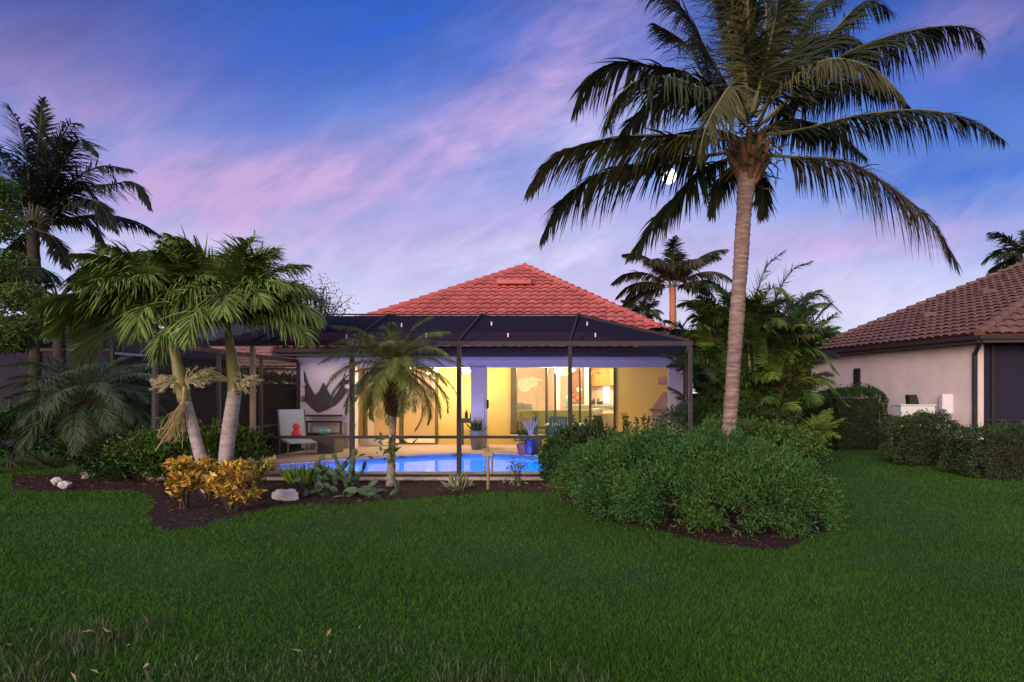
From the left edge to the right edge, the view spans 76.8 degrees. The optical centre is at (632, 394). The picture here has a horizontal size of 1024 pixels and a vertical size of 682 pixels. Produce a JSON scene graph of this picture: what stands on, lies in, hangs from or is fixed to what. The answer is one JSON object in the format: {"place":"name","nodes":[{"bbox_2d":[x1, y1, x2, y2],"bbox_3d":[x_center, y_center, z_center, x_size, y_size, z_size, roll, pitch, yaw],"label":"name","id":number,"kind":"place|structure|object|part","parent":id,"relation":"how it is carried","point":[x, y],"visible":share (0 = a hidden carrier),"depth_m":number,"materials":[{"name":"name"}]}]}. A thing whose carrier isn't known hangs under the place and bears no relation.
{"place":"outdoors","nodes":[
{"label":"outdoors","id":0,"kind":"place"},
{"bbox_2d":[0,402,1023,681],"bbox_3d":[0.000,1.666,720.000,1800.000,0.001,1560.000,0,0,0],"label":"lawn","id":1,"kind":"structure","parent":0,"point":[574,546],"depth_m":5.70,"materials":[{"name":"green plant"}]},
{"bbox_2d":[0,175,57,355],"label":"leafy tree","id":2,"kind":"object","parent":1,"relation":"on","point":[20,299],"visible":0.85,"depth_m":13.05,"materials":[{"name":"green plant"}]},
{"bbox_2d":[0,395,59,468],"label":"shrub","id":3,"kind":"object","parent":1,"relation":"on","point":[6,429],"visible":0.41,"depth_m":14.04,"materials":[{"name":"green plant"}]},
{"bbox_2d":[0,251,150,454],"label":"coconut palm","id":4,"kind":"object","parent":1,"relation":"on","point":[46,277],"visible":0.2,"depth_m":17.35,"materials":[{"name":"green plant"}]},
{"bbox_2d":[0,95,163,449],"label":"coconut palm","id":5,"kind":"object","parent":1,"relation":"on","point":[44,183],"visible":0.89,"depth_m":18.98,"materials":[{"name":"green plant"}]},
{"bbox_2d":[0,328,225,447],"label":"pool cage","id":6,"kind":"object","parent":1,"relation":"on","point":[190,358],"visible":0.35,"depth_m":19.00,"materials":[{"name":"brown metal"}]},
{"bbox_2d":[49,361,295,470],"bbox_3d":[-11.788,0.386,18.805,2.197,2.646,10.902,0,0,0],"label":"tall hedge","id":7,"kind":"object","parent":1,"relation":"on","point":[280,395],"visible":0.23,"depth_m":16.74,"materials":[{"name":"green plant"}]},
{"bbox_2d":[5,616,360,680],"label":"fallen leaves","id":8,"kind":"object","parent":1,"relation":"on","point":[147,664],"visible":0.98,"depth_m":3.79,"materials":[{"name":"plant"}]},
{"bbox_2d":[209,346,295,383],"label":"house","id":9,"kind":"structure","parent":1,"relation":"on","point":[278,366],"depth_m":32.60,"materials":[{"name":"tile"}]},
{"bbox_2d":[0,610,614,681],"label":"rough grass","id":10,"kind":"structure","parent":1,"relation":"on","point":[86,646],"depth_m":3.86,"materials":[{"name":"green plant"}]},
{"bbox_2d":[294,273,358,315],"bbox_3d":[-14.944,-2.037,30.239,2.946,7.400,4.310,0,0,-39],"label":"bare tree","id":11,"kind":"object","parent":1,"relation":"on","point":[328,304],"visible":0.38,"depth_m":29.82,"materials":[{"name":"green plant"}]},
{"bbox_2d":[145,477,572,479],"bbox_3d":[-4.075,1.700,15.584,10.750,0.200,6.628,0,0,0],"label":"patio edge","id":12,"kind":"object","parent":1,"relation":"on","point":[421,478],"depth_m":12.27,"materials":[{"name":"beige stone"}]},
{"bbox_2d":[150,448,630,476],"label":"patio deck","id":13,"kind":"structure","parent":1,"relation":"on","point":[304,455],"depth_m":17.51,"materials":[{"name":"beige stone"}]},
{"bbox_2d":[277,409,317,456],"bbox_3d":[-8.998,1.002,16.972,0.702,1.192,1.594,0,0,-39],"label":"chaise longue","id":14,"kind":"object","parent":13,"relation":"on","point":[287,419],"visible":0.75,"depth_m":17.38,"materials":[{"name":"white fabric"}]},
{"bbox_2d":[291,423,300,435],"bbox_3d":[-9.050,0.972,17.037,0.250,0.409,0.250,0,0,0],"label":"ornament","id":15,"kind":"object","parent":14,"relation":"on","point":[296,431],"visible":0.81,"depth_m":16.97,"materials":[{"name":"red ceramic"}]},
{"bbox_2d":[299,415,342,449],"bbox_3d":[-9.122,1.093,18.520,1.080,1.006,0.440,0,0,0],"label":"bench","id":16,"kind":"object","parent":13,"relation":"on","point":[340,422],"visible":0.49,"depth_m":18.68,"materials":[{"name":"brown wood"}]},
{"bbox_2d":[315,434,344,452],"bbox_3d":[-8.356,1.353,17.475,0.560,0.486,0.590,0,0,0],"label":"storage box","id":17,"kind":"object","parent":13,"relation":"on","point":[330,445],"visible":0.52,"depth_m":17.20,"materials":[{"name":"wicker"}]},
{"bbox_2d":[318,429,329,434],"bbox_3d":[-8.476,1.028,17.400,0.320,0.160,0.315,0,0,0],"label":"bowl","id":18,"kind":"object","parent":17,"relation":"on","point":[323,431],"visible":1,"depth_m":17.29,"materials":[{"name":"teal ceramic"}]},
{"bbox_2d":[151,313,692,476],"bbox_3d":[-4.225,-0.117,15.595,11.550,3.435,6.590,0,0,0],"label":"pool cage","id":19,"kind":"object","parent":13,"relation":"on","point":[483,329],"visible":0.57,"depth_m":12.74,"materials":[{"name":"brown metal"}]},
{"bbox_2d":[262,452,628,473],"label":"swimming pool","id":20,"kind":"structure","parent":13,"relation":"in","point":[439,463],"depth_m":16.63,"materials":[{"name":"liquid"}]},
{"bbox_2d":[466,417,485,449],"bbox_3d":[-4.566,1.110,18.566,0.579,0.972,0.516,0,0,44],"label":"plant pot","id":21,"kind":"object","parent":13,"relation":"on","point":[476,430],"visible":0.98,"depth_m":18.42,"materials":[{"name":"ceramic"}]},
{"bbox_2d":[515,419,529,454],"bbox_3d":[-2.859,1.048,16.811,0.567,1.096,0.527,0,0,43],"label":"plant pot","id":22,"kind":"object","parent":13,"relation":"on","point":[521,448],"visible":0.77,"depth_m":16.67,"materials":[{"name":"ceramic"}]},
{"bbox_2d":[520,416,540,454],"bbox_3d":[-2.680,1.065,16.700,0.556,1.063,0.406,0,0,0],"label":"plant pot","id":23,"kind":"object","parent":13,"relation":"on","point":[530,445],"visible":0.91,"depth_m":16.62,"materials":[{"name":"ceramic"}]},
{"bbox_2d":[535,439,542,452],"bbox_3d":[-2.638,1.386,17.300,0.412,0.420,0.412,0,0,0],"label":"plant pot","id":24,"kind":"object","parent":13,"relation":"on","point":[538,441],"visible":0.15,"depth_m":17.16,"materials":[{"name":"ceramic"}]},
{"bbox_2d":[533,415,552,435],"bbox_3d":[-2.555,1.099,18.239,0.561,0.997,0.510,0,0,-15],"label":"patio chair","id":25,"kind":"object","parent":13,"relation":"on","point":[536,427],"visible":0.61,"depth_m":18.08,"materials":[{"name":"green paint"}]},
{"bbox_2d":[549,417,566,435],"bbox_3d":[-2.035,1.099,17.660,0.510,0.997,0.560,0,0,0],"label":"patio chair","id":26,"kind":"object","parent":13,"relation":"on","point":[551,429],"visible":0.46,"depth_m":17.41,"materials":[{"name":"green paint"}]},
{"bbox_2d":[544,423,584,442],"bbox_3d":[-1.882,1.218,18.350,1.250,0.756,0.800,0,0,0],"label":"dining table","id":27,"kind":"object","parent":13,"relation":"on","point":[547,428],"visible":0.33,"depth_m":17.99,"materials":[{"name":"white paint"}]},
{"bbox_2d":[12,448,835,549],"bbox_3d":[-3.084,1.660,17.871,16.285,0.001,20.849,0,0,15],"label":"mulch bed","id":28,"kind":"object","parent":1,"relation":"on","point":[774,542],"visible":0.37,"depth_m":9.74,"materials":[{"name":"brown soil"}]},
{"bbox_2d":[50,477,62,484],"bbox_3d":[-10.553,1.596,11.590,0.190,0.176,0.164,0,0,27],"label":"rock","id":29,"kind":"object","parent":28,"relation":"on","point":[55,480],"visible":0.66,"depth_m":11.55,"materials":[{"name":"white stone"}]},
{"bbox_2d":[57,481,71,488],"bbox_3d":[-9.978,1.597,11.130,0.219,0.166,0.158,0,0,30],"label":"rock","id":30,"kind":"object","parent":28,"relation":"on","point":[65,484],"visible":0.95,"depth_m":11.09,"materials":[{"name":"white stone"}]},
{"bbox_2d":[0,355,172,478],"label":"pygmy date palm","id":31,"kind":"object","parent":28,"relation":"on","point":[84,421],"visible":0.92,"depth_m":12.32,"materials":[{"name":"green plant"}]},
{"bbox_2d":[62,424,174,480],"bbox_3d":[-9.967,1.129,12.502,2.193,1.132,1.798,0,0,0],"label":"shrub","id":32,"kind":"object","parent":28,"relation":"on","point":[101,463],"visible":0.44,"depth_m":11.98,"materials":[{"name":"green plant"}]},
{"bbox_2d":[23,236,256,492],"bbox_3d":[-7.997,-0.449,10.759,3.330,4.323,2.790,0,0,-34],"label":"christmas palm","id":33,"kind":"object","parent":28,"relation":"on","point":[89,314],"visible":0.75,"depth_m":10.26,"materials":[{"name":"plant"}]},
{"bbox_2d":[160,454,205,509],"bbox_3d":[-6.501,1.270,9.213,0.571,0.802,0.677,0,0,0],"label":"croton","id":34,"kind":"object","parent":28,"relation":"on","point":[184,478],"visible":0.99,"depth_m":9.10,"materials":[{"name":"plant"}]},
{"bbox_2d":[99,415,279,481],"bbox_3d":[-8.382,1.025,12.025,3.362,1.339,1.879,0,0,0],"label":"shrub","id":35,"kind":"object","parent":28,"relation":"on","point":[248,440],"visible":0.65,"depth_m":11.66,"materials":[{"name":"green plant"}]},
{"bbox_2d":[195,454,223,499],"bbox_3d":[-6.703,1.298,10.001,0.654,0.744,0.592,0,0,0],"label":"croton","id":36,"kind":"object","parent":28,"relation":"on","point":[205,461],"visible":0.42,"depth_m":9.96,"materials":[{"name":"yellow plant"}]},
{"bbox_2d":[201,459,267,512],"bbox_3d":[-5.642,1.283,8.957,0.726,0.778,0.728,0,0,0],"label":"croton","id":37,"kind":"object","parent":28,"relation":"on","point":[227,482],"visible":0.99,"depth_m":8.90,"materials":[{"name":"plant"}]},
{"bbox_2d":[139,225,332,461],"bbox_3d":[-6.793,-0.614,10.936,2.914,4.609,2.688,0,0,-24],"label":"christmas palm","id":38,"kind":"object","parent":28,"relation":"on","point":[240,270],"visible":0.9,"depth_m":10.68,"materials":[{"name":"green plant"}]},
{"bbox_2d":[232,454,279,500],"bbox_3d":[-5.856,1.301,9.858,0.765,0.738,0.702,0,0,0],"label":"croton","id":39,"kind":"object","parent":28,"relation":"on","point":[256,475],"visible":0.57,"depth_m":9.84,"materials":[{"name":"yellow plant"}]},
{"bbox_2d":[271,489,298,500],"bbox_3d":[-5.460,1.591,9.970,0.429,0.215,0.289,0,0,0],"label":"rock","id":40,"kind":"object","parent":28,"relation":"on","point":[285,494],"visible":0.97,"depth_m":9.90,"materials":[{"name":"white stone"}]},
{"bbox_2d":[277,460,345,484],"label":"iris clump","id":41,"kind":"object","parent":28,"relation":"on","point":[309,475],"visible":0.67,"depth_m":11.69,"materials":[{"name":"green plant"}]},
{"bbox_2d":[293,449,399,498],"bbox_3d":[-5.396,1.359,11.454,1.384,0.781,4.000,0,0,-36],"label":"prickly pear","id":42,"kind":"object","parent":28,"relation":"on","point":[370,490],"visible":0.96,"depth_m":10.81,"materials":[{"name":"green plant"}]},
{"bbox_2d":[316,314,467,485],"bbox_3d":[-4.385,0.118,11.424,2.497,3.149,2.263,0,0,-39],"label":"pygmy date palm","id":43,"kind":"object","parent":28,"relation":"on","point":[395,376],"visible":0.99,"depth_m":11.35,"materials":[{"name":"green plant"}]},
{"bbox_2d":[356,432,417,463],"bbox_3d":[-4.427,0.962,11.419,0.931,0.612,0.602,0,0,-43],"label":"orchid","id":44,"kind":"object","parent":43,"relation":"attached to","point":[388,450],"visible":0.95,"depth_m":11.43,"materials":[{"name":"green plant"}]},
{"bbox_2d":[439,476,474,489],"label":"yucca","id":45,"kind":"object","parent":28,"relation":"on","point":[448,486],"visible":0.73,"depth_m":10.90,"materials":[{"name":"green plant"}]},
{"bbox_2d":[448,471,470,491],"bbox_3d":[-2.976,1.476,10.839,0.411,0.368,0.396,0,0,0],"label":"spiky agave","id":46,"kind":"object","parent":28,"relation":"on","point":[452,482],"visible":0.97,"depth_m":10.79,"materials":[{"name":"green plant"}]},
{"bbox_2d":[482,446,492,489],"bbox_3d":[-2.522,1.295,11.060,0.180,0.800,0.073,0,0,0],"label":"wooden stake","id":47,"kind":"object","parent":28,"relation":"on","point":[487,453],"visible":0.98,"depth_m":11.04,"materials":[{"name":"wood"}]},
{"bbox_2d":[503,455,528,486],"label":"sapling","id":48,"kind":"object","parent":28,"relation":"on","point":[517,479],"visible":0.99,"depth_m":11.45,"materials":[{"name":"green plant"}]},
{"bbox_2d":[531,415,626,490],"bbox_3d":[-0.879,1.029,11.155,1.879,1.332,1.752,0,0,0],"label":"boxy shrub","id":49,"kind":"object","parent":28,"relation":"on","point":[563,437],"visible":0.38,"depth_m":10.84,"materials":[{"name":"green plant"}]},
{"bbox_2d":[568,412,699,447],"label":"tall shrub","id":50,"kind":"object","parent":28,"relation":"on","point":[625,422],"visible":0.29,"depth_m":10.94,"materials":[{"name":"green plant"}]},
{"bbox_2d":[544,412,851,539],"bbox_3d":[0.451,0.973,9.066,3.057,1.478,5.206,0,0,-44],"label":"jasmine shrub","id":51,"kind":"object","parent":28,"relation":"on","point":[710,461],"visible":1,"depth_m":7.93,"materials":[{"name":"green plant"}]},
{"bbox_2d":[648,294,798,426],"bbox_3d":[2.498,-0.381,16.656,4.398,4.102,3.820,0,0,0],"label":"areca palm","id":52,"kind":"object","parent":28,"relation":"on","point":[679,332],"visible":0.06,"depth_m":16.69,"materials":[{"name":"green plant"}]},
{"bbox_2d":[659,388,803,435],"bbox_3d":[2.116,0.774,14.158,3.243,1.840,1.903,0,0,22],"label":"shrub","id":53,"kind":"object","parent":28,"relation":"on","point":[747,408],"visible":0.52,"depth_m":13.97,"materials":[{"name":"green plant"}]},
{"bbox_2d":[672,250,849,444],"bbox_3d":[3.160,-0.873,15.466,4.618,5.085,4.584,0,0,0],"label":"areca palm","id":54,"kind":"object","parent":28,"relation":"on","point":[781,348],"visible":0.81,"depth_m":14.46,"materials":[{"name":"green plant"}]},
{"bbox_2d":[524,0,1010,495],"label":"coconut palm","id":55,"kind":"object","parent":28,"relation":"on","point":[765,73],"visible":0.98,"depth_m":10.58,"materials":[{"name":"green plant"}]},
{"bbox_2d":[700,413,834,464],"bbox_3d":[2.503,1.011,12.151,2.680,1.366,1.982,0,0,0],"label":"shrub","id":56,"kind":"object","parent":28,"relation":"on","point":[810,442],"visible":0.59,"depth_m":11.75,"materials":[{"name":"green plant"}]},
{"bbox_2d":[762,408,843,466],"bbox_3d":[3.817,0.992,14.371,2.268,1.368,1.826,0,0,-17],"label":"areca palm","id":57,"kind":"object","parent":28,"relation":"on","point":[819,421],"visible":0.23,"depth_m":14.46,"materials":[{"name":"green plant"}]},
{"bbox_2d":[269,263,682,449],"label":"house","id":58,"kind":"structure","parent":1,"relation":"on","point":[492,396],"depth_m":20.30,"materials":[{"name":"tile"}]},
{"bbox_2d":[299,372,348,412],"bbox_3d":[-9.146,-0.082,18.806,1.485,1.240,0.163,0,0,0],"label":"fishing net","id":59,"kind":"object","parent":58,"relation":"hanging from","point":[318,402],"visible":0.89,"depth_m":18.87,"materials":[{"name":"black fabric"}]},
{"bbox_2d":[360,439,388,445],"bbox_3d":[-8.038,1.448,19.700,0.788,0.296,0.400,0,0,0],"label":"floor cushion","id":60,"kind":"object","parent":58,"relation":"on","point":[367,442],"visible":0.48,"depth_m":19.50,"materials":[{"name":"beige fabric"}]},
{"bbox_2d":[363,368,437,444],"bbox_3d":[-7.430,0.375,20.335,2.400,2.450,0.170,0,0,0],"label":"sliding door","id":61,"kind":"structure","parent":58,"relation":"in","point":[365,420],"depth_m":20.25,"materials":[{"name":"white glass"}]},
{"bbox_2d":[462,418,470,444],"bbox_3d":[-5.134,1.168,19.900,0.560,0.856,0.400,0,0,0],"label":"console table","id":62,"kind":"object","parent":58,"relation":"on","point":[466,420],"visible":0.2,"depth_m":19.71,"materials":[{"name":"brown wood"}]},
{"bbox_2d":[462,368,470,373],"bbox_3d":[-5.109,-0.816,19.500,0.253,0.372,0.247,0,0,0],"label":"ceiling light","id":63,"kind":"object","parent":58,"relation":"hanging from","point":[466,372],"visible":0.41,"depth_m":19.41,"materials":[{"name":"white glass"}]},
{"bbox_2d":[517,403,523,418],"bbox_3d":[-4.557,0.950,25.750,0.340,1.260,0.500,0,0,0],"label":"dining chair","id":64,"kind":"object","parent":58,"relation":"on","point":[519,406],"visible":0.09,"depth_m":25.50,"materials":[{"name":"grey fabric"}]},
{"bbox_2d":[522,404,531,409],"bbox_3d":[-4.250,0.970,25.750,0.440,1.220,0.500,0,0,0],"label":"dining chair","id":65,"kind":"object","parent":58,"relation":"on","point":[527,407],"visible":0.18,"depth_m":25.50,"materials":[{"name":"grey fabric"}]},
{"bbox_2d":[517,377,541,391],"bbox_3d":[-4.477,-0.444,27.460,1.156,0.668,0.060,0,0,0],"label":"wall relief","id":66,"kind":"object","parent":58,"relation":"attached to","point":[526,384],"depth_m":27.43},
{"bbox_2d":[517,410,592,431],"bbox_3d":[-2.624,1.000,22.000,2.927,0.960,1.000,0,0,0],"label":"sofa","id":67,"kind":"object","parent":58,"relation":"on","point":[529,414],"visible":0.19,"depth_m":21.50,"materials":[{"name":"fabric"}]},
{"bbox_2d":[592,408,602,413],"bbox_3d":[-1.210,0.580,21.700,0.429,0.260,0.266,0,0,0],"label":"throw pillow","id":68,"kind":"object","parent":67,"relation":"on","point":[596,410],"visible":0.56,"depth_m":21.59,"materials":[{"name":"beige fabric"}]},
{"bbox_2d":[555,368,562,374],"bbox_3d":[-2.262,-0.806,19.500,0.253,0.391,0.247,0,0,0],"label":"ceiling light","id":69,"kind":"object","parent":58,"relation":"hanging from","point":[558,371],"visible":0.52,"depth_m":19.41,"materials":[{"name":"white glass"}]},
{"bbox_2d":[509,368,615,435],"bbox_3d":[-2.215,0.200,20.300,3.430,2.320,0.240,0,0,0],"label":"sliding door","id":70,"kind":"structure","parent":58,"relation":"in","point":[513,370],"depth_m":20.25,"materials":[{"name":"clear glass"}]},
{"bbox_2d":[564,404,612,412],"bbox_3d":[-0.625,0.980,24.400,3.929,1.200,0.700,0,0,0],"label":"kitchen counter","id":71,"kind":"object","parent":58,"relation":"on","point":[606,408],"visible":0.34,"depth_m":24.20,"materials":[{"name":"white stone"}]},
{"bbox_2d":[592,368,612,385],"bbox_3d":[-1.224,-0.760,27.305,1.142,0.760,0.370,0,0,0],"label":"kitchen cabinet","id":72,"kind":"object","parent":58,"relation":"attached to","point":[605,378],"visible":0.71,"depth_m":27.12,"materials":[{"name":"orange wood"}]},
{"bbox_3d":[-1.605,-0.760,27.134,0.341,0.680,0.028,0,0,0],"label":"door","id":73,"kind":"part","parent":72,"relation":"part of","materials":[{"name":"orange wood"}]},
{"bbox_3d":[-1.224,-0.760,27.134,0.341,0.680,0.028,0,0,0],"label":"door","id":74,"kind":"part","parent":72,"relation":"part of","materials":[{"name":"orange wood"}]},
{"bbox_3d":[-0.843,-0.760,27.134,0.341,0.680,0.028,0,0,0],"label":"door","id":75,"kind":"part","parent":72,"relation":"part of","materials":[{"name":"orange wood"}]},
{"bbox_2d":[593,413,612,430],"bbox_3d":[-0.942,1.060,21.400,0.720,0.880,0.800,0,0,0],"label":"armchair","id":76,"kind":"object","parent":58,"relation":"on","point":[607,418],"visible":0.14,"depth_m":21.00,"materials":[{"name":"beige fabric"}]},
{"bbox_2d":[603,387,609,402],"bbox_3d":[-1.110,0.010,27.460,0.301,0.720,0.040,0,0,0],"label":"kitchen window","id":77,"kind":"structure","parent":58,"relation":"attached to","point":[606,394],"depth_m":27.44,"materials":[{"name":"white glass"}]},
{"bbox_2d":[649,392,667,432],"bbox_3d":[0.999,0.758,19.420,0.940,1.676,0.880,0,0,0],"label":"barbecue","id":78,"kind":"object","parent":58,"relation":"on","point":[659,406],"visible":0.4,"depth_m":19.12,"materials":[{"name":"paint"}]},
{"bbox_2d":[658,377,667,383],"bbox_3d":[0.984,-0.444,20.169,0.290,0.220,0.258,0,0,0],"label":"wall speaker","id":79,"kind":"object","parent":58,"relation":"attached to","point":[662,380],"depth_m":20.04,"materials":[{"name":"paint"}]},
{"bbox_2d":[610,235,731,328],"bbox_3d":[1.866,-2.673,29.094,5.731,8.669,4.422,0,0,0],"label":"coconut palm","id":80,"kind":"object","parent":1,"relation":"on","point":[681,271],"visible":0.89,"depth_m":28.77,"materials":[{"name":"plant"}]},
{"bbox_2d":[793,397,831,427],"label":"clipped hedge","id":81,"kind":"object","parent":1,"relation":"on","point":[807,412],"visible":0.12,"depth_m":23.05,"materials":[{"name":"green plant"}]},
{"bbox_2d":[811,382,889,450],"bbox_3d":[6.791,0.646,19.601,2.347,2.096,2.485,0,0,0],"label":"clipped hedge","id":82,"kind":"object","parent":1,"relation":"on","point":[856,430],"visible":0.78,"depth_m":18.84,"materials":[{"name":"green plant"}]},
{"bbox_2d":[890,404,935,451],"bbox_3d":[7.676,0.955,17.273,0.960,1.390,0.695,0,0,0],"label":"air conditioner","id":83,"kind":"object","parent":1,"relation":"on","point":[899,409],"visible":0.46,"depth_m":16.95,"materials":[{"name":"grey metal"}]},
{"bbox_2d":[905,395,918,403],"bbox_3d":[7.652,0.129,17.252,0.293,0.257,0.296,0,0,0],"label":"speaker box","id":84,"kind":"object","parent":83,"relation":"on","point":[911,399],"visible":0.89,"depth_m":17.13,"materials":[{"name":"black plastic"}]},
{"bbox_2d":[875,408,958,465],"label":"clipped hedge","id":85,"kind":"object","parent":1,"relation":"on","point":[917,444],"visible":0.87,"depth_m":14.84,"materials":[{"name":"green plant"}]},
{"bbox_2d":[811,263,1023,445],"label":"house","id":86,"kind":"structure","parent":1,"relation":"on","point":[963,344],"depth_m":19.03,"materials":[{"name":"paint"}]},
{"bbox_2d":[853,368,860,386],"bbox_3d":[7.791,-0.490,21.894,0.080,0.848,0.288,0,0,-21],"label":"window","id":87,"kind":"structure","parent":86,"relation":"in","point":[857,371],"depth_m":21.85,"materials":[{"name":"black glass"}]},
{"bbox_2d":[939,394,952,413],"bbox_3d":[9.063,0.815,18.229,0.320,1.670,0.215,0,0,0],"label":"utility cabinet","id":88,"kind":"object","parent":86,"relation":"attached to","point":[945,401],"visible":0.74,"depth_m":18.12,"materials":[{"name":"white metal"}]},
{"bbox_3d":[9.064,0.265,18.128,0.260,0.490,0.013,0,0,0],"label":"door","id":89,"kind":"part","parent":88,"relation":"part of","materials":[{"name":"white metal"}]},
{"bbox_2d":[935,410,1023,479],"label":"clipped hedge","id":90,"kind":"object","parent":1,"relation":"on","point":[994,457],"visible":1,"depth_m":12.44,"materials":[{"name":"green plant"}]},
{"bbox_2d":[981,230,1023,273],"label":"coconut palm","id":91,"kind":"object","parent":1,"relation":"on","point":[1012,258],"visible":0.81,"depth_m":24.08,"materials":[{"name":"green plant"}]},
{"bbox_2d":[0,0,1023,393],"label":"sky","id":92,"kind":"structure","parent":0,"point":[393,149],"materials":[{"name":"blue"}]},
{"bbox_2d":[565,392,578,404],"bbox_3d":[-2.302,0.124,24.308,0.565,0.509,0.370,0,0,0],"label":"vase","id":93,"kind":"object","parent":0,"point":[573,399],"visible":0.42,"depth_m":24.22,"materials":[{"name":"orange ceramic"}]},
{"bbox_2d":[572,369,584,403],"bbox_3d":[-2.318,0.250,27.085,0.563,2.660,0.630,0,0,0],"label":"door frame","id":94,"kind":"object","parent":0,"point":[575,379],"visible":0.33,"depth_m":26.77,"materials":[{"name":"white wood"}]},
{"bbox_3d":[-2.459,0.230,26.784,0.251,2.540,0.028,0,0,0],"label":"door","id":95,"kind":"part","parent":94,"relation":"part of","materials":[{"name":"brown wood"}]},
{"bbox_3d":[-2.178,0.230,26.784,0.251,2.540,0.028,0,0,0],"label":"door","id":96,"kind":"part","parent":94,"relation":"part of","materials":[{"name":"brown wood"}]},
{"bbox_2d":[620,293,665,325],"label":"tree","id":97,"kind":"object","parent":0,"point":[643,308],"visible":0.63,"depth_m":41.67,"materials":[{"name":"green plant"}]},
{"bbox_2d":[662,170,675,183],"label":"moon","id":98,"kind":"object","parent":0,"point":[669,181],"visible":0.32,"depth_m":2381.68,"materials":[{"name":"white"}]}
]}

